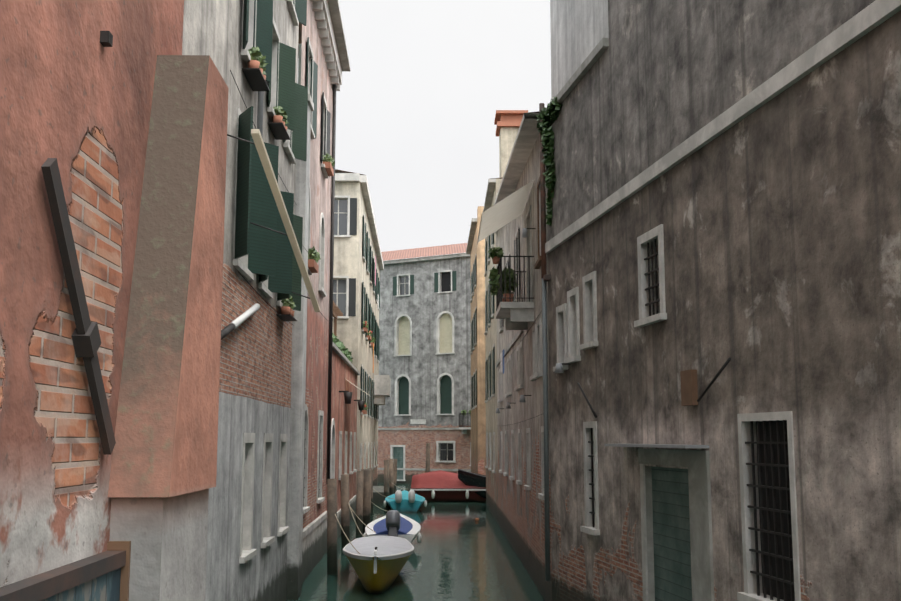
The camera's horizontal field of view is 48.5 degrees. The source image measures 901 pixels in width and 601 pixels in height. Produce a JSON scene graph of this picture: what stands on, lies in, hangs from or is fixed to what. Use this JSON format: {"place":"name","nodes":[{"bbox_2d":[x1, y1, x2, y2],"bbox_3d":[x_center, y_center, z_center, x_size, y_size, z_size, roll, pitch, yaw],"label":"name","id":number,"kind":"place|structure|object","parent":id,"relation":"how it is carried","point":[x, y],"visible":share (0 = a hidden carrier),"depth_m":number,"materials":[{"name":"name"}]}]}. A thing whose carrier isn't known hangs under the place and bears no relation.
{"place":"outdoors","nodes":[
{"label":"outdoors","id":0,"kind":"place"},
{"bbox_2d":[333,301,342,337],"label":"pergola roof terrace","id":1,"kind":"structure","parent":0,"point":[337,312],"depth_m":44.84,"materials":[{"name":"brown wood"}]},
{"bbox_2d":[286,483,544,600],"bbox_3d":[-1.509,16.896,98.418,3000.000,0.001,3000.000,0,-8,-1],"label":"water","id":2,"kind":"structure","parent":0,"point":[460,553],"depth_m":26.32,"materials":[{"name":"green liquid"}]},
{"bbox_2d":[0,0,228,600],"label":"wall","id":3,"kind":"structure","parent":2,"relation":"in","point":[113,130],"depth_m":3.41,"materials":[{"name":"paint"}]},
{"bbox_2d":[182,0,319,600],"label":"building","id":4,"kind":"structure","parent":2,"relation":"on","point":[247,533],"depth_m":16.48,"materials":[{"name":"white stone"}]},
{"bbox_2d":[248,47,295,308],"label":"potted plant","id":5,"kind":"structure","parent":4,"relation":"attached to","point":[255,54],"depth_m":18.31,"materials":[{"name":"green plant"}]},
{"bbox_2d":[298,0,349,582],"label":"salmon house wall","id":6,"kind":"structure","parent":2,"relation":"on","point":[323,61],"depth_m":27.65,"materials":[{"name":"paint"}]},
{"bbox_2d":[286,94,313,599],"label":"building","id":7,"kind":"structure","parent":6,"relation":"attached to","point":[296,466],"depth_m":21.72,"materials":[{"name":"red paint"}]},
{"bbox_2d":[298,23,301,55],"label":"roofs","id":8,"kind":"structure","parent":6,"relation":"on","point":[300,34],"depth_m":30.20,"materials":[{"name":"tile"}]},
{"bbox_2d":[326,341,364,537],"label":"building","id":9,"kind":"structure","parent":2,"relation":"on","point":[344,400],"depth_m":36.69,"materials":[{"name":"red paint"}]},
{"bbox_2d":[332,329,352,362],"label":"shrubs","id":10,"kind":"object","parent":9,"relation":"on","point":[345,351],"visible":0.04,"depth_m":38.94,"materials":[{"name":"green plant"}]},
{"bbox_2d":[332,173,359,369],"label":"building","id":11,"kind":"structure","parent":2,"relation":"on","point":[346,247],"depth_m":46.46,"materials":[{"name":"beige paint"}]},
{"bbox_2d":[356,175,390,491],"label":"building","id":12,"kind":"structure","parent":2,"relation":"on","point":[375,386],"depth_m":55.28,"materials":[{"name":"beige paint"}]},
{"bbox_2d":[308,162,378,413],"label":"window boxes","id":13,"kind":"object","parent":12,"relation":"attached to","point":[312,266],"depth_m":28.60,"materials":[{"name":"ceramic"}]},
{"bbox_2d":[308,153,374,410],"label":"window box plants","id":14,"kind":"object","parent":13,"relation":"attached to","point":[314,254],"visible":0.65,"depth_m":28.44,"materials":[{"name":"green plant"}]},
{"bbox_2d":[335,169,363,174],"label":"cream roof","id":15,"kind":"structure","parent":12,"relation":"on","point":[339,171],"depth_m":47.19,"materials":[{"name":"tile"}]},
{"bbox_2d":[327,443,429,574],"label":"mooring posts","id":16,"kind":"object","parent":2,"relation":"on","point":[364,500],"visible":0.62,"depth_m":31.06,"materials":[{"name":"brown wood"}]},
{"bbox_2d":[335,480,402,553],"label":"mooring ropes","id":17,"kind":"object","parent":16,"relation":"attached to","point":[360,520],"visible":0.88,"depth_m":30.06,"materials":[{"name":"beige fabric"}]},
{"bbox_2d":[343,536,413,592],"bbox_3d":[-1.765,6.234,23.974,1.767,1.160,6.822,0,-8,-1],"label":"yellow boat","id":18,"kind":"object","parent":2,"relation":"on","point":[378,563],"visible":1,"depth_m":22.46,"materials":[{"name":"metal"}]},
{"bbox_2d":[373,486,383,503],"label":"quay landing","id":19,"kind":"object","parent":2,"relation":"in","point":[378,498],"visible":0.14,"depth_m":51.38,"materials":[{"name":"stone"}]},
{"bbox_2d":[363,510,421,543],"bbox_3d":[-1.815,7.338,32.265,1.807,1.541,6.846,0,-8,-1],"label":"boat","id":20,"kind":"object","parent":2,"relation":"on","point":[395,523],"visible":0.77,"depth_m":30.14,"materials":[{"name":"white plastic"}]},
{"bbox_2d":[384,490,426,511],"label":"boat","id":21,"kind":"object","parent":2,"relation":"on","point":[407,501],"visible":1,"depth_m":45.74,"materials":[{"name":"teal plastic"}]},
{"bbox_2d":[378,243,470,483],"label":"house wall","id":22,"kind":"structure","parent":2,"relation":"on","point":[425,335],"depth_m":74.34,"materials":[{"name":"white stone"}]},
{"bbox_2d":[230,70,541,425],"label":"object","id":23,"kind":"object","parent":22,"relation":"attached to","point":[310,255],"visible":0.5,"depth_m":19.24,"materials":[{"name":"metal"}]},
{"bbox_2d":[410,470,485,501],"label":"covered boat","id":24,"kind":"object","parent":2,"relation":"on","point":[439,486],"visible":0.4,"depth_m":53.10,"materials":[{"name":"red fabric"}]},
{"bbox_2d":[458,469,485,497],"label":"gondola","id":25,"kind":"object","parent":2,"relation":"on","point":[467,478],"visible":0.15,"depth_m":52.87},
{"bbox_2d":[466,206,483,473],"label":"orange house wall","id":26,"kind":"structure","parent":2,"relation":"on","point":[471,249],"depth_m":60.73,"materials":[{"name":"orange paint"}]},
{"bbox_2d":[477,218,485,474],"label":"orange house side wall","id":27,"kind":"structure","parent":26,"relation":"attached to","point":[481,356],"depth_m":56.57,"materials":[{"name":"paint"}]},
{"bbox_2d":[483,110,527,522],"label":"building","id":28,"kind":"structure","parent":2,"relation":"on","point":[507,122],"depth_m":43.27,"materials":[{"name":"beige paint"}]},
{"bbox_2d":[477,113,551,600],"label":"building","id":29,"kind":"structure","parent":2,"relation":"on","point":[511,217],"depth_m":25.31,"materials":[{"name":"grey paint"}]},
{"bbox_2d":[500,349,503,373],"bbox_3d":[1.589,1.913,30.667,0.026,0.700,1.600,0,-8,0],"label":"laundry","id":30,"kind":"object","parent":29,"relation":"attached to","point":[502,355],"visible":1,"depth_m":30.69,"materials":[{"name":"white fabric"}]},
{"bbox_2d":[488,247,518,295],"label":"balcony plants","id":31,"kind":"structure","parent":29,"relation":"attached to","point":[494,275],"depth_m":23.63,"materials":[{"name":"green plant"}]},
{"bbox_2d":[539,37,620,600],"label":"wall","id":32,"kind":"structure","parent":2,"relation":"on","point":[577,248],"depth_m":18.06,"materials":[{"name":"grey paint"}]},
{"bbox_2d":[535,97,561,225],"bbox_3d":[2.023,-2.794,20.239,0.551,2.602,1.517,0,-8,-1],"label":"ivy","id":33,"kind":"object","parent":32,"relation":"attached to","point":[549,116],"visible":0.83,"depth_m":20.26,"materials":[{"name":"green plant"}]},
{"bbox_2d":[335,0,550,260],"label":"sky","id":34,"kind":"structure","parent":0,"point":[421,94],"materials":[{"name":"white"}]},
{"bbox_2d":[604,0,900,600],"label":"wall","id":35,"kind":"structure","parent":0,"point":[754,201],"depth_m":11.43,"materials":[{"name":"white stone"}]},
{"bbox_3d":[5.020,-3.834,31.159,7.300,2.580,20.100,0,-8,-1],"label":"beige roof","id":36,"kind":"object","parent":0,"visible":0},
{"bbox_2d":[550,0,608,100],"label":"tower wall","id":37,"kind":"structure","parent":36,"relation":"on","point":[579,30],"depth_m":21.20,"materials":[{"name":"grey paint"}]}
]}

